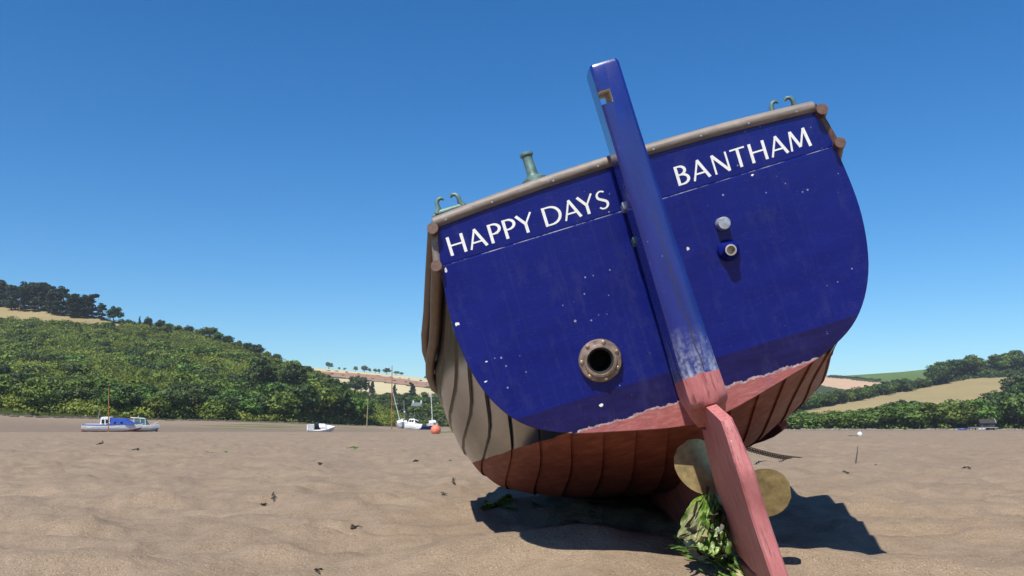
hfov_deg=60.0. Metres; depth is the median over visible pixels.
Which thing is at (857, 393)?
hedgerow tree
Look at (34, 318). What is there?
bush
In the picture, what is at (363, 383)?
tall tree
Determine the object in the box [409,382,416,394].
conifer
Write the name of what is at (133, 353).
bush
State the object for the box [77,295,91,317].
pine tree
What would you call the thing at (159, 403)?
shore tree
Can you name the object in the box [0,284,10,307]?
pine tree
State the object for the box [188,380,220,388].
bush
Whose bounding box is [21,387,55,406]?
shore tree
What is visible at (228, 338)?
ridge tree
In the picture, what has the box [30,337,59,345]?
bush
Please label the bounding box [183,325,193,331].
ridge tree
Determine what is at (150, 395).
shore tree
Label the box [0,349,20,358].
bush
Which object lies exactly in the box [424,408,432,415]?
woodland tree
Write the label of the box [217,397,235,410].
shore tree
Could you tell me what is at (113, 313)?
tree
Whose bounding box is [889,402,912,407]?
shore tree
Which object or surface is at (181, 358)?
bush
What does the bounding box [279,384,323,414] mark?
broadleaf tree
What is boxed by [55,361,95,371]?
bush
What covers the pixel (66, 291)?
pine tree
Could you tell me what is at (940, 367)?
hedgerow tree
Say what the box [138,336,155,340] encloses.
bush
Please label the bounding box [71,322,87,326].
bush
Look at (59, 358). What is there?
bush
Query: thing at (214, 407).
shore tree
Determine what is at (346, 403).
broadleaf tree
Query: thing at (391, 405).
wooden mast
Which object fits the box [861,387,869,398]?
hedgerow tree
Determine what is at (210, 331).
ridge tree
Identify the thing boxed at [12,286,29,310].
pine tree
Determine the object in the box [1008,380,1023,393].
shore tree
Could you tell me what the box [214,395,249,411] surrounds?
bush
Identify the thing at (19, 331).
bush
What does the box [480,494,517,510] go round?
seaweed scrap
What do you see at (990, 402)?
shore tree
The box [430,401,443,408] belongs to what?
woodland tree
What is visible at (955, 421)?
shore tree
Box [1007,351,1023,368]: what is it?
hedgerow tree
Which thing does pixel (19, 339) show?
bush
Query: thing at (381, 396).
woodland tree
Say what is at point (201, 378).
bush
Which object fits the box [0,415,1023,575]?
sand
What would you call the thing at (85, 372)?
bush
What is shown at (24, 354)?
bush
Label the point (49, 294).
pine tree
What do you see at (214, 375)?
bush
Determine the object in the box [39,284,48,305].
pine tree
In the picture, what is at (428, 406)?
garden tree
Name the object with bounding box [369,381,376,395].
conifer
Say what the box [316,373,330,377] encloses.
bush
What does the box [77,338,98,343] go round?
bush
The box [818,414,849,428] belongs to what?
shore tree
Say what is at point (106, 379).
shore tree
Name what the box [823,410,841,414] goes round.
shore tree
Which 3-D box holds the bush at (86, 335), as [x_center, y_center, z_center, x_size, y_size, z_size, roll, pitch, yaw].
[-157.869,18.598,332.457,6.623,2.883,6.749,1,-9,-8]
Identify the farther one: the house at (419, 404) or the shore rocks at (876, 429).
the house at (419, 404)
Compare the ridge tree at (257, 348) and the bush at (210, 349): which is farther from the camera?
the ridge tree at (257, 348)
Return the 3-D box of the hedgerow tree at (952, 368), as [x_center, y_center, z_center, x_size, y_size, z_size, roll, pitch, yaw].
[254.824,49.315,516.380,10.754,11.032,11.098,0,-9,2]
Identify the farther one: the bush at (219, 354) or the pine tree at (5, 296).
the pine tree at (5, 296)
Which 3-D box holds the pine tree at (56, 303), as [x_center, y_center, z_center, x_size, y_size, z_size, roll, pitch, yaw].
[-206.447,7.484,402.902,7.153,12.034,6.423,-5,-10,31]
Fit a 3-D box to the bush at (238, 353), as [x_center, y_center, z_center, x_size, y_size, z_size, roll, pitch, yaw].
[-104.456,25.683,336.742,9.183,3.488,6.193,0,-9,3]
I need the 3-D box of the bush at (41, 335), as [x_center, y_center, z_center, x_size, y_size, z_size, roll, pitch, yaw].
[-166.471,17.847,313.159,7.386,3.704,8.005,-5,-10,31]
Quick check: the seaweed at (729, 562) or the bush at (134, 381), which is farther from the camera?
the bush at (134, 381)
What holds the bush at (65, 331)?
on the hill at (22, 314)
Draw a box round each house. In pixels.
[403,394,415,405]
[411,400,422,406]
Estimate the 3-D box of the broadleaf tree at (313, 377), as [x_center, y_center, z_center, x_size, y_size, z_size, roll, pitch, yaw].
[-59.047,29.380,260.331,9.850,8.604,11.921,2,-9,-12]
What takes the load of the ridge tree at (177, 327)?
on the hill at (22, 314)
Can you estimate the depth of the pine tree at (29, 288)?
421.58 m
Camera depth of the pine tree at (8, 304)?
413.31 m
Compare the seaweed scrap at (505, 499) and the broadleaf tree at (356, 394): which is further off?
the broadleaf tree at (356, 394)
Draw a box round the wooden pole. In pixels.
[108,387,108,431]
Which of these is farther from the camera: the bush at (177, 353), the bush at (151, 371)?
the bush at (177, 353)
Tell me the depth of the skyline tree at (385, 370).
995.77 m
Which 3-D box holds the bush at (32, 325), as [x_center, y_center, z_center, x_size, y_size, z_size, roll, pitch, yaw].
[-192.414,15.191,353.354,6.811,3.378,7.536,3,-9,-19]
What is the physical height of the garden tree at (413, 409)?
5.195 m
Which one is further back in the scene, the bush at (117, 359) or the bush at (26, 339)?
the bush at (26, 339)
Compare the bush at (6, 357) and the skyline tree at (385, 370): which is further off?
the skyline tree at (385, 370)
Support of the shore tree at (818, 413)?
on the hill at (968, 389)
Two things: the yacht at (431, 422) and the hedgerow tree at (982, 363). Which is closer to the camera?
the yacht at (431, 422)
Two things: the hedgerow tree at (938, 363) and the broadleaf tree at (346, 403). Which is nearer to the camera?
the broadleaf tree at (346, 403)
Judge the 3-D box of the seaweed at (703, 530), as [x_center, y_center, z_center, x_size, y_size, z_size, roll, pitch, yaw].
[0.862,1.050,3.951,0.251,0.313,0.230,0,-9,0]
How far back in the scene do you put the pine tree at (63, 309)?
403.16 m
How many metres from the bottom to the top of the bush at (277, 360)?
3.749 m
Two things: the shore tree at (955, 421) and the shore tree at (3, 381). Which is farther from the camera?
the shore tree at (955, 421)
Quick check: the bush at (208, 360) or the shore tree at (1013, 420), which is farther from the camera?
the bush at (208, 360)
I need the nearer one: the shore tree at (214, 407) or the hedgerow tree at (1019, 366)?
the shore tree at (214, 407)
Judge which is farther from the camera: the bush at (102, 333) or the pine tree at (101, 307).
the pine tree at (101, 307)
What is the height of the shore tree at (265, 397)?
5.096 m
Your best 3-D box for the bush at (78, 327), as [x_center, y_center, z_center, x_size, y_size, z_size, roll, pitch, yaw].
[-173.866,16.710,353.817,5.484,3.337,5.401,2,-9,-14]
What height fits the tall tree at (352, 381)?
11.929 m
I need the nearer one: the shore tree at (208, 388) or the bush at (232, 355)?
the shore tree at (208, 388)
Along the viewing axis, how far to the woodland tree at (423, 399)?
379.10 m
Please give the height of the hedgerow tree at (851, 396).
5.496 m
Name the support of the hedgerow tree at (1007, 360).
on the hill at (968, 389)
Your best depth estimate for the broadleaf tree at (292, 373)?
257.62 m
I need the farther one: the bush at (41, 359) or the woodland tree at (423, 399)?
the woodland tree at (423, 399)
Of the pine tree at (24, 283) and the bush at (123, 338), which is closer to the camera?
the bush at (123, 338)
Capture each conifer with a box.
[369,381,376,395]
[392,384,396,394]
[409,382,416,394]
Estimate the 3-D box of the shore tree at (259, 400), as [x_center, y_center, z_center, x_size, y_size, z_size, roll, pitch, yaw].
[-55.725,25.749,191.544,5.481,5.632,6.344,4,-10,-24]
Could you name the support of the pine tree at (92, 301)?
on the hill at (22, 314)
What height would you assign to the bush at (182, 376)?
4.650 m
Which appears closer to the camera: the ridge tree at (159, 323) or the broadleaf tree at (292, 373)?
the broadleaf tree at (292, 373)
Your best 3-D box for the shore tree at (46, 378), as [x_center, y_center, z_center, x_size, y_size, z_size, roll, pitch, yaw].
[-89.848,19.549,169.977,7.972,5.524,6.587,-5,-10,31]
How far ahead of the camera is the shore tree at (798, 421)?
230.09 m
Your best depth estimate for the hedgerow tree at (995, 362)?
540.72 m
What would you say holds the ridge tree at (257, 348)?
on the hill at (22, 314)
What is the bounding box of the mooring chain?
[746,447,801,459]
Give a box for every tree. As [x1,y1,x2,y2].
[0,281,10,306]
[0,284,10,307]
[0,374,12,395]
[4,285,18,309]
[5,376,27,392]
[7,377,58,405]
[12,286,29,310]
[18,281,28,295]
[21,285,32,307]
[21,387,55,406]
[28,284,46,311]
[28,287,40,310]
[28,375,62,386]
[35,282,50,307]
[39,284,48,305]
[42,286,55,312]
[46,291,56,313]
[48,291,66,315]
[53,288,63,309]
[54,390,74,400]
[56,380,89,390]
[57,286,69,304]
[59,295,70,315]
[64,376,101,389]
[65,293,78,317]
[67,385,87,399]
[68,297,85,317]
[75,297,85,317]
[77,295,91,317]
[81,375,118,383]
[82,294,92,317]
[83,375,95,387]
[83,389,102,399]
[87,298,95,316]
[88,294,99,316]
[91,388,135,408]
[92,379,124,394]
[96,303,106,319]
[104,306,124,322]
[104,385,138,407]
[131,395,144,405]
[132,385,155,399]
[134,383,158,392]
[140,395,171,415]
[142,390,186,408]
[143,316,152,324]
[155,320,165,326]
[159,388,193,414]
[162,323,173,327]
[168,381,195,390]
[172,325,182,329]
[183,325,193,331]
[186,389,207,409]
[192,381,221,395]
[194,328,203,334]
[200,399,229,414]
[201,327,218,336]
[204,396,219,401]
[213,332,223,341]
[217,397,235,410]
[219,389,250,398]
[221,335,234,342]
[224,395,240,406]
[234,340,242,345]
[234,397,263,413]
[240,343,252,349]
[242,357,278,383]
[249,344,265,352]
[249,394,266,414]
[255,381,290,397]
[260,396,272,408]
[265,390,301,414]
[271,353,282,358]
[275,363,307,384]
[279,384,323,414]
[295,374,325,384]
[296,381,342,413]
[317,378,345,388]
[322,383,354,414]
[325,362,333,368]
[334,396,372,418]
[337,386,362,397]
[346,375,365,389]
[350,397,376,421]
[351,377,369,390]
[375,393,392,400]
[375,399,386,404]
[382,368,390,372]
[384,397,396,403]
[387,398,408,413]
[404,396,416,404]
[407,395,428,405]
[408,406,420,412]
[416,404,426,412]
[422,403,432,411]
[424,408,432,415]
[429,398,439,403]
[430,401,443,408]
[430,406,440,413]
[433,409,445,418]
[786,415,804,428]
[790,414,804,421]
[796,411,816,416]
[802,416,818,426]
[807,397,820,409]
[808,412,825,416]
[814,416,840,426]
[816,394,824,406]
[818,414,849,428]
[821,394,830,406]
[822,396,834,405]
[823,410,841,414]
[829,411,851,420]
[834,390,848,403]
[839,410,855,414]
[844,411,869,425]
[846,392,855,401]
[851,390,861,400]
[851,412,880,425]
[856,388,864,400]
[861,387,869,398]
[861,408,885,421]
[862,408,887,428]
[873,407,901,424]
[874,405,896,425]
[875,384,891,394]
[885,402,905,407]
[887,404,931,428]
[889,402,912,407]
[896,399,918,406]
[897,380,908,388]
[905,402,923,405]
[907,381,916,390]
[908,404,949,424]
[913,403,940,428]
[917,379,925,387]
[923,365,945,383]
[925,368,946,384]
[925,378,932,386]
[932,361,947,368]
[933,404,968,425]
[933,404,978,428]
[938,400,958,406]
[940,367,951,383]
[946,359,962,375]
[947,363,958,378]
[957,397,1002,425]
[958,358,979,374]
[959,401,980,428]
[964,356,979,372]
[977,399,1002,414]
[978,359,988,368]
[978,393,992,399]
[985,390,998,398]
[986,356,995,368]
[989,354,1003,362]
[993,356,1009,369]
[994,387,1023,428]
[995,395,1023,428]
[997,360,1006,369]
[998,373,1023,390]
[999,356,1014,368]
[999,390,1023,426]
[1001,353,1019,367]
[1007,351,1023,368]
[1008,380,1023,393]
[1010,356,1023,370]
[1013,360,1023,369]
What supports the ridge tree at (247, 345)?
on the hill at (22, 314)
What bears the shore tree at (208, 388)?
on the hill at (22, 314)
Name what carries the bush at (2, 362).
on the hill at (22, 314)
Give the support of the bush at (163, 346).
on the hill at (22, 314)
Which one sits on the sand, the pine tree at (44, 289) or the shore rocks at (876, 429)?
the shore rocks at (876, 429)
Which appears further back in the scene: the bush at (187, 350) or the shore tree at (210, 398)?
the bush at (187, 350)
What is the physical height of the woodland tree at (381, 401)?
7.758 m
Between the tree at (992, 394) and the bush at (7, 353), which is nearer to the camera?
the bush at (7, 353)
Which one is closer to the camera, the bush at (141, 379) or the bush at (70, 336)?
the bush at (141, 379)
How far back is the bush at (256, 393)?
206.34 m
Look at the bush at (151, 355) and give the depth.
284.67 m
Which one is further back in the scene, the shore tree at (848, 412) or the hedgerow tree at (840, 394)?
the hedgerow tree at (840, 394)
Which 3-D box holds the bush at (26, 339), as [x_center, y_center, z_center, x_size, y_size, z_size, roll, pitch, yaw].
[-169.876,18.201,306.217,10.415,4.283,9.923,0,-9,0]
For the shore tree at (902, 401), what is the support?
on the hill at (968, 389)
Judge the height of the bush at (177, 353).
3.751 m
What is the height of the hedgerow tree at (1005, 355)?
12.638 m
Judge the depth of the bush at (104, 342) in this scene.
309.48 m
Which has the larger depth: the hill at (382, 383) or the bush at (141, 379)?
the hill at (382, 383)
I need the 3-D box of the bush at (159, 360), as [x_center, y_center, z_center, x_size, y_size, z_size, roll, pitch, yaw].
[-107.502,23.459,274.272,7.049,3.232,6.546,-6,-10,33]
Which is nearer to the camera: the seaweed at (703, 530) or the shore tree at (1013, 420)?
the seaweed at (703, 530)
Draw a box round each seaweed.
[665,533,744,575]
[677,487,732,559]
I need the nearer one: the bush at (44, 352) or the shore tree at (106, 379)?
the shore tree at (106, 379)
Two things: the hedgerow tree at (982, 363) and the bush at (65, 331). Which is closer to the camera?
the bush at (65, 331)
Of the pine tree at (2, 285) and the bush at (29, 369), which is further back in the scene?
the pine tree at (2, 285)
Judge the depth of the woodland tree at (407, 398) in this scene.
379.57 m
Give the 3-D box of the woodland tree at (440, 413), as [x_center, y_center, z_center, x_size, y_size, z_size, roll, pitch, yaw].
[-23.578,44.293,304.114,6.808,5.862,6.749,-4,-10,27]
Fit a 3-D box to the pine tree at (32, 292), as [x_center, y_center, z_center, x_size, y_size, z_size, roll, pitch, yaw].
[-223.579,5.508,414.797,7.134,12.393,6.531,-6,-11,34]
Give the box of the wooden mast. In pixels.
[391,382,391,428]
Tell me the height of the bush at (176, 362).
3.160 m
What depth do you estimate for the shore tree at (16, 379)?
167.60 m
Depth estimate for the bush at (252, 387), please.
239.86 m
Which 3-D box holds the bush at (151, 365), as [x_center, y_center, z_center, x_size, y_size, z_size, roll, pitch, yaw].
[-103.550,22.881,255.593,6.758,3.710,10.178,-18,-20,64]
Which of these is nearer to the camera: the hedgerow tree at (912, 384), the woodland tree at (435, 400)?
the woodland tree at (435, 400)
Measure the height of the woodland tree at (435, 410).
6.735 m
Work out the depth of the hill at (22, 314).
343.05 m
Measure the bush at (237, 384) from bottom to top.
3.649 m
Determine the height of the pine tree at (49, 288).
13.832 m
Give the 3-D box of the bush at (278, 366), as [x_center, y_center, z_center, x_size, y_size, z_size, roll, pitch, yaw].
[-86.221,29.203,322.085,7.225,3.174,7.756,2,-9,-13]
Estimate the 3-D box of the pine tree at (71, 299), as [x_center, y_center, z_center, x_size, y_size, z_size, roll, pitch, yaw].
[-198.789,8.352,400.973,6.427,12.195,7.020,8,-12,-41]
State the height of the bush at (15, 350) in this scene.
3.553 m
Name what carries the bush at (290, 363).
on the hill at (22, 314)
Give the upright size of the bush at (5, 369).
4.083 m
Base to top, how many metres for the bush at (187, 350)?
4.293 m
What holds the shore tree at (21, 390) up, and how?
on the hill at (22, 314)
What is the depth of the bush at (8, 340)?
299.39 m
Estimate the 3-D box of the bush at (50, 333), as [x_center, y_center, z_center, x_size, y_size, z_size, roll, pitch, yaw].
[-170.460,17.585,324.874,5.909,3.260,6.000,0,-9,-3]
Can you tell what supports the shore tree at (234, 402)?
on the hill at (22, 314)
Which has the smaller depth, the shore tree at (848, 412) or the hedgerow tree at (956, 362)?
the shore tree at (848, 412)
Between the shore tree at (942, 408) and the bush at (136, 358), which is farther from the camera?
the bush at (136, 358)
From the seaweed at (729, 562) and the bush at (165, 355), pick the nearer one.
the seaweed at (729, 562)
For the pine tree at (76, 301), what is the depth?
401.37 m
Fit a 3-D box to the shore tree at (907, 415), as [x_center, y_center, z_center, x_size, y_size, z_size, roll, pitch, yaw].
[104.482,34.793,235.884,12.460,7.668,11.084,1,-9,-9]
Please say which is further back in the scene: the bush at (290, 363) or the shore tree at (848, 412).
the bush at (290, 363)
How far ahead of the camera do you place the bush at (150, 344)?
318.05 m
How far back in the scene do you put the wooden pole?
95.07 m
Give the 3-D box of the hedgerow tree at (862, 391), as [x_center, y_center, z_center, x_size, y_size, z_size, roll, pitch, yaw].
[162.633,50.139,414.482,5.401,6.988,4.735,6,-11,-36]
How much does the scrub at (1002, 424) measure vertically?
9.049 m
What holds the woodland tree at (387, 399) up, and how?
on the hill
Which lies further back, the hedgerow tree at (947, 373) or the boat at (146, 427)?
the hedgerow tree at (947, 373)
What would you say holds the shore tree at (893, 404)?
on the hill at (968, 389)
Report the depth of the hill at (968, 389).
433.11 m
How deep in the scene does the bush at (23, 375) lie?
190.55 m
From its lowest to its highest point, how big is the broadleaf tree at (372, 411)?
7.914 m
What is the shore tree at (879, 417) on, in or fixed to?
on the hill at (968, 389)
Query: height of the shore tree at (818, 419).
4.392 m
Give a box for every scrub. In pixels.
[0,306,405,425]
[355,390,449,426]
[786,420,1023,428]
[792,364,1023,414]
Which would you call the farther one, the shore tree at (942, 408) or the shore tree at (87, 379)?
the shore tree at (942, 408)
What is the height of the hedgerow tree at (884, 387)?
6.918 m
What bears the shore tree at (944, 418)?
on the hill at (968, 389)
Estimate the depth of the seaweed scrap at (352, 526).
6.12 m
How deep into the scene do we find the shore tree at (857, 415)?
232.70 m
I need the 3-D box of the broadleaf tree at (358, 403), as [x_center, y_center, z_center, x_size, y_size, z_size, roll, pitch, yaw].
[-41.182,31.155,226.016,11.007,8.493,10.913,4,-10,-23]
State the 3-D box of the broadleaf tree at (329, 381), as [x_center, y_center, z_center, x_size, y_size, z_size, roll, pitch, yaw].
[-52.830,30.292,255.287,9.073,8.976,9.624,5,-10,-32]
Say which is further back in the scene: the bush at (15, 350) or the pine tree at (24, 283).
the pine tree at (24, 283)
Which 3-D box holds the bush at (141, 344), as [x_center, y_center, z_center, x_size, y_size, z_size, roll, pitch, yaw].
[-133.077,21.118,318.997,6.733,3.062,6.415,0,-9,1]
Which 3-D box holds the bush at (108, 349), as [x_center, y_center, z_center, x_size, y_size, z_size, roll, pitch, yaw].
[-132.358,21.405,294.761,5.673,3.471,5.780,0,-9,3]
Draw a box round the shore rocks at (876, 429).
[440,427,1023,429]
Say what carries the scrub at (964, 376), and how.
on the hill at (968, 389)
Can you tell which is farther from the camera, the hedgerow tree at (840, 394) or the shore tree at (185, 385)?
the hedgerow tree at (840, 394)
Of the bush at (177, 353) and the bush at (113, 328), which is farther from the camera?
the bush at (113, 328)
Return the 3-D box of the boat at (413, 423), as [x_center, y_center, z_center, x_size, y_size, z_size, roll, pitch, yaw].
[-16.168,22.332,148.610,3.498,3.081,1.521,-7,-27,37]
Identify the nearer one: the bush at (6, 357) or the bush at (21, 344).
the bush at (6, 357)
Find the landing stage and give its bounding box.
[968,427,997,429]
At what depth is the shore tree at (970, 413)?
235.02 m
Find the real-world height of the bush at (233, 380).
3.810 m
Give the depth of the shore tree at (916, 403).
244.33 m
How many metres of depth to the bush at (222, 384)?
225.38 m
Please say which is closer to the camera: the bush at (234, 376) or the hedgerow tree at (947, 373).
the bush at (234, 376)
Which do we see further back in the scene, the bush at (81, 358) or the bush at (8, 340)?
the bush at (8, 340)
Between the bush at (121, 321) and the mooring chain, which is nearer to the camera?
the mooring chain
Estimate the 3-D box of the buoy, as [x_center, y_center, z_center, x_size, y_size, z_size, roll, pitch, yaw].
[-5.353,9.896,62.219,0.706,0.845,0.720,0,-9,0]
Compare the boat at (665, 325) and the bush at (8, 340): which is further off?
the bush at (8, 340)
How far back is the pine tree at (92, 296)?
409.09 m
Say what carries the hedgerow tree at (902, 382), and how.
on the hill at (968, 389)
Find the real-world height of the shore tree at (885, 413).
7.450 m
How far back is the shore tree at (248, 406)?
188.12 m
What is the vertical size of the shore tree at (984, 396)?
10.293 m
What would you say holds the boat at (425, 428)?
on the sand
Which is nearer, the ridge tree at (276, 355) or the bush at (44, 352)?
the bush at (44, 352)
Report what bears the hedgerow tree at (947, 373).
on the hill at (968, 389)
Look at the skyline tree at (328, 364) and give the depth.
996.54 m
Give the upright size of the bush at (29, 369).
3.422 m
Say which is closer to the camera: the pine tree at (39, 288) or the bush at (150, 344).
the bush at (150, 344)
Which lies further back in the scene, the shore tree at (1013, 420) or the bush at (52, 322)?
the bush at (52, 322)
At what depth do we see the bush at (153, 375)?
224.45 m
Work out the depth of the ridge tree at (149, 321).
392.33 m
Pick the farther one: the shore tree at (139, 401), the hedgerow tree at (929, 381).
the hedgerow tree at (929, 381)
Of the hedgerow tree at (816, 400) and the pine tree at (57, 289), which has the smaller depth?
the hedgerow tree at (816, 400)
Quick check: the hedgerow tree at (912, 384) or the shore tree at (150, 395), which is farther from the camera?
the hedgerow tree at (912, 384)
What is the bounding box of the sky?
[0,0,1023,378]
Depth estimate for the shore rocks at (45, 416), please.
165.02 m
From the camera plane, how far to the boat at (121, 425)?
98.16 m
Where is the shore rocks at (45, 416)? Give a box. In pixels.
[0,414,396,426]
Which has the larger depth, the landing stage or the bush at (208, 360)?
the bush at (208, 360)
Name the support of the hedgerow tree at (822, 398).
on the hill at (968, 389)
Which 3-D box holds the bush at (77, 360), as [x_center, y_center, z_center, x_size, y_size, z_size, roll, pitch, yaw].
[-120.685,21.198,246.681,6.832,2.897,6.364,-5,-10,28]
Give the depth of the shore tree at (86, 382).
175.54 m
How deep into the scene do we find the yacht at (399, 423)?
177.22 m
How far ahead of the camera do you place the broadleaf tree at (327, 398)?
210.19 m
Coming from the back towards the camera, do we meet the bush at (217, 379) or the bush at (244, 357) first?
the bush at (244, 357)
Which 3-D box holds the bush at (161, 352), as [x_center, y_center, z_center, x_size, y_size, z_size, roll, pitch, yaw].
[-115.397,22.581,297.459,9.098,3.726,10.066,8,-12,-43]
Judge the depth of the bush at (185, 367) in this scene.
258.41 m
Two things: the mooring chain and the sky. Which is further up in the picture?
the sky
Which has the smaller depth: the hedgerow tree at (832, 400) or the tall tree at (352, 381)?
the hedgerow tree at (832, 400)
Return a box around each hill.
[0,304,407,425]
[309,366,979,398]
[804,366,1023,428]
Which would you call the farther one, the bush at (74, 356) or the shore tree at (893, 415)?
the bush at (74, 356)
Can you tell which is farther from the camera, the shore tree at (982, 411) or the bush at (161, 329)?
the bush at (161, 329)
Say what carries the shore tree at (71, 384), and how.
on the hill at (22, 314)
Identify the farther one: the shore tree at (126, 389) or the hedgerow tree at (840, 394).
the hedgerow tree at (840, 394)
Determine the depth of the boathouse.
227.32 m
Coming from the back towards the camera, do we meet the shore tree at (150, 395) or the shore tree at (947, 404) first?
the shore tree at (947, 404)
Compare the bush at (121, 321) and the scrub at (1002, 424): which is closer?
the scrub at (1002, 424)
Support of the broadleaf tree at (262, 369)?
on the hill at (22, 314)
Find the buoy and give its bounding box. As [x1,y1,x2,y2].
[431,423,440,433]
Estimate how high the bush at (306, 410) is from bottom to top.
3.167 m
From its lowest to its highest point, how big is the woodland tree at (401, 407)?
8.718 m
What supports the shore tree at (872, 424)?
on the hill at (968, 389)
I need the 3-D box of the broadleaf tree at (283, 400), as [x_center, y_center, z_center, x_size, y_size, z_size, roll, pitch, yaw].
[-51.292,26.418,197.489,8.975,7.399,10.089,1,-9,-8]
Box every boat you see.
[81,409,143,431]
[131,416,159,431]
[307,422,334,431]
[404,413,421,429]
[420,426,431,429]
[421,58,868,575]
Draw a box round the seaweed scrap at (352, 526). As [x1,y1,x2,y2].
[350,524,360,528]
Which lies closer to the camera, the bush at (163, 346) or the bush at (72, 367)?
the bush at (72, 367)
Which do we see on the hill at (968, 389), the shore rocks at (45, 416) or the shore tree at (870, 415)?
the shore tree at (870, 415)
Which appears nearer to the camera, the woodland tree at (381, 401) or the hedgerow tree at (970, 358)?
the woodland tree at (381, 401)
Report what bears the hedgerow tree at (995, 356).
on the hill at (968, 389)
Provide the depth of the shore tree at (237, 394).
194.55 m
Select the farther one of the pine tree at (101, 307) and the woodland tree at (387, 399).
the pine tree at (101, 307)
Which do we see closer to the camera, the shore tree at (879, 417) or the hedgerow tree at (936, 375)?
the shore tree at (879, 417)
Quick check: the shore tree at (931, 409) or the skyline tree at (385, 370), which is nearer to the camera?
the shore tree at (931, 409)
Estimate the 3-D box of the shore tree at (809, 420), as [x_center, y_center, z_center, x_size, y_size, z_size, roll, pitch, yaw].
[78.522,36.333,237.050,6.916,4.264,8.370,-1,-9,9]
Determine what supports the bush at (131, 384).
on the hill at (22, 314)
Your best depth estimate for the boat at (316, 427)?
106.00 m
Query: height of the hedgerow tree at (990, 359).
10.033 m
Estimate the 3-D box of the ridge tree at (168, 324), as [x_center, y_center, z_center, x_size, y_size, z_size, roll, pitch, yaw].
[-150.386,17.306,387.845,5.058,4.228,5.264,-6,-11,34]
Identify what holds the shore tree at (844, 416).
on the hill at (968, 389)
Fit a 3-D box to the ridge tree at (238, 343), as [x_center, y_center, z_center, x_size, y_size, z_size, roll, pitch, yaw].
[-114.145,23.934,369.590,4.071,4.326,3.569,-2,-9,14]
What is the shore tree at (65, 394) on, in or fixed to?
on the hill at (22, 314)
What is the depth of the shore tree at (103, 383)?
175.20 m
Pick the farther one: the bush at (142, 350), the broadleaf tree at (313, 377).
the bush at (142, 350)
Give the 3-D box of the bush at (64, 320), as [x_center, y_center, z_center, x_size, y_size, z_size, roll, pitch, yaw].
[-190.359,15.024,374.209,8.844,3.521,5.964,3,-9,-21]
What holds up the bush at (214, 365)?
on the hill at (22, 314)
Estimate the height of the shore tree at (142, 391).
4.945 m
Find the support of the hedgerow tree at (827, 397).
on the hill at (968, 389)
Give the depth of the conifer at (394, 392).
476.58 m
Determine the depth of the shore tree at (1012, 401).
236.25 m
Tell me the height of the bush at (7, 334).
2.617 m
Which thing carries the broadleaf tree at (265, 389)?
on the hill at (22, 314)
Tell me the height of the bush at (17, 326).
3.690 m
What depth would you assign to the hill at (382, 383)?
933.42 m
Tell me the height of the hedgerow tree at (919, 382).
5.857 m
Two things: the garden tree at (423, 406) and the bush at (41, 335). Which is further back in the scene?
the garden tree at (423, 406)
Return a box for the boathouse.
[978,418,995,429]
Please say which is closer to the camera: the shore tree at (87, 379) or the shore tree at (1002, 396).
the shore tree at (87, 379)
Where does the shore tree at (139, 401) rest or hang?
on the hill at (22, 314)
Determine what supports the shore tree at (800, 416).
on the hill at (968, 389)
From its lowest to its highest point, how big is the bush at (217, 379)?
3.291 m
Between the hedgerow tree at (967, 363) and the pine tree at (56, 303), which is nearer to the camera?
the pine tree at (56, 303)
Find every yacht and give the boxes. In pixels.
[392,390,403,427]
[427,396,435,425]
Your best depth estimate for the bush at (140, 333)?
359.50 m
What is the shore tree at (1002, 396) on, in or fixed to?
on the hill at (968, 389)
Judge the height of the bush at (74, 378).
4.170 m
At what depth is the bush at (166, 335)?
356.02 m
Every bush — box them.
[0,333,14,337]
[0,339,17,343]
[0,346,27,353]
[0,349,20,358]
[0,354,17,361]
[0,360,15,369]
[0,364,11,373]
[0,371,35,379]
[2,352,30,360]
[4,334,33,342]
[7,341,38,350]
[11,328,36,336]
[12,324,27,329]
[13,336,31,342]
[21,365,50,372]
[22,322,38,327]
[25,317,39,321]
[28,354,54,363]
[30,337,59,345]
[32,333,52,339]
[37,331,55,337]
[39,350,55,355]
[45,354,71,360]
[47,319,63,326]
[53,329,71,332]
[54,319,72,324]
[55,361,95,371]
[59,335,75,339]
[59,356,91,362]
[61,362,92,374]
[65,353,88,358]
[67,359,90,363]
[69,326,82,330]
[70,375,102,379]
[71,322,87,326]
[76,367,97,375]
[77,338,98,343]
[81,333,100,338]
[92,322,114,327]
[92,330,108,334]
[94,340,110,346]
[104,347,121,352]
[107,326,119,331]
[107,335,129,341]
[107,357,125,364]
[112,351,127,356]
[117,319,135,323]
[118,355,146,362]
[119,381,139,387]
[122,347,149,354]
[122,377,143,384]
[125,352,142,355]
[128,361,144,365]
[131,329,150,335]
[131,377,148,383]
[133,343,148,347]
[133,370,164,381]
[134,362,170,370]
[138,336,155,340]
[141,369,158,373]
[143,351,160,360]
[144,341,170,348]
[148,326,171,332]
[151,343,171,350]
[153,358,171,363]
[154,350,179,356]
[156,333,171,337]
[159,353,186,358]
[166,360,181,366]
[167,373,207,381]
[170,355,195,363]
[171,351,189,356]
[173,346,201,354]
[173,372,213,381]
[175,362,206,372]
[187,367,218,374]
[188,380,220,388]
[194,345,221,354]
[195,372,217,377]
[195,379,230,388]
[199,358,224,363]
[204,362,223,371]
[206,351,227,359]
[208,375,221,381]
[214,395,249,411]
[218,381,248,389]
[224,378,243,381]
[225,353,242,358]
[225,374,250,381]
[227,351,249,355]
[233,389,264,398]
[240,356,259,362]
[243,382,266,391]
[267,357,284,363]
[274,364,284,368]
[277,360,300,365]
[283,407,314,415]
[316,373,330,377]
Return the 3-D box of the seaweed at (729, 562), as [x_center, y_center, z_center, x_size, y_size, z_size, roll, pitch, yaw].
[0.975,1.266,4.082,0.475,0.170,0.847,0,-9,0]

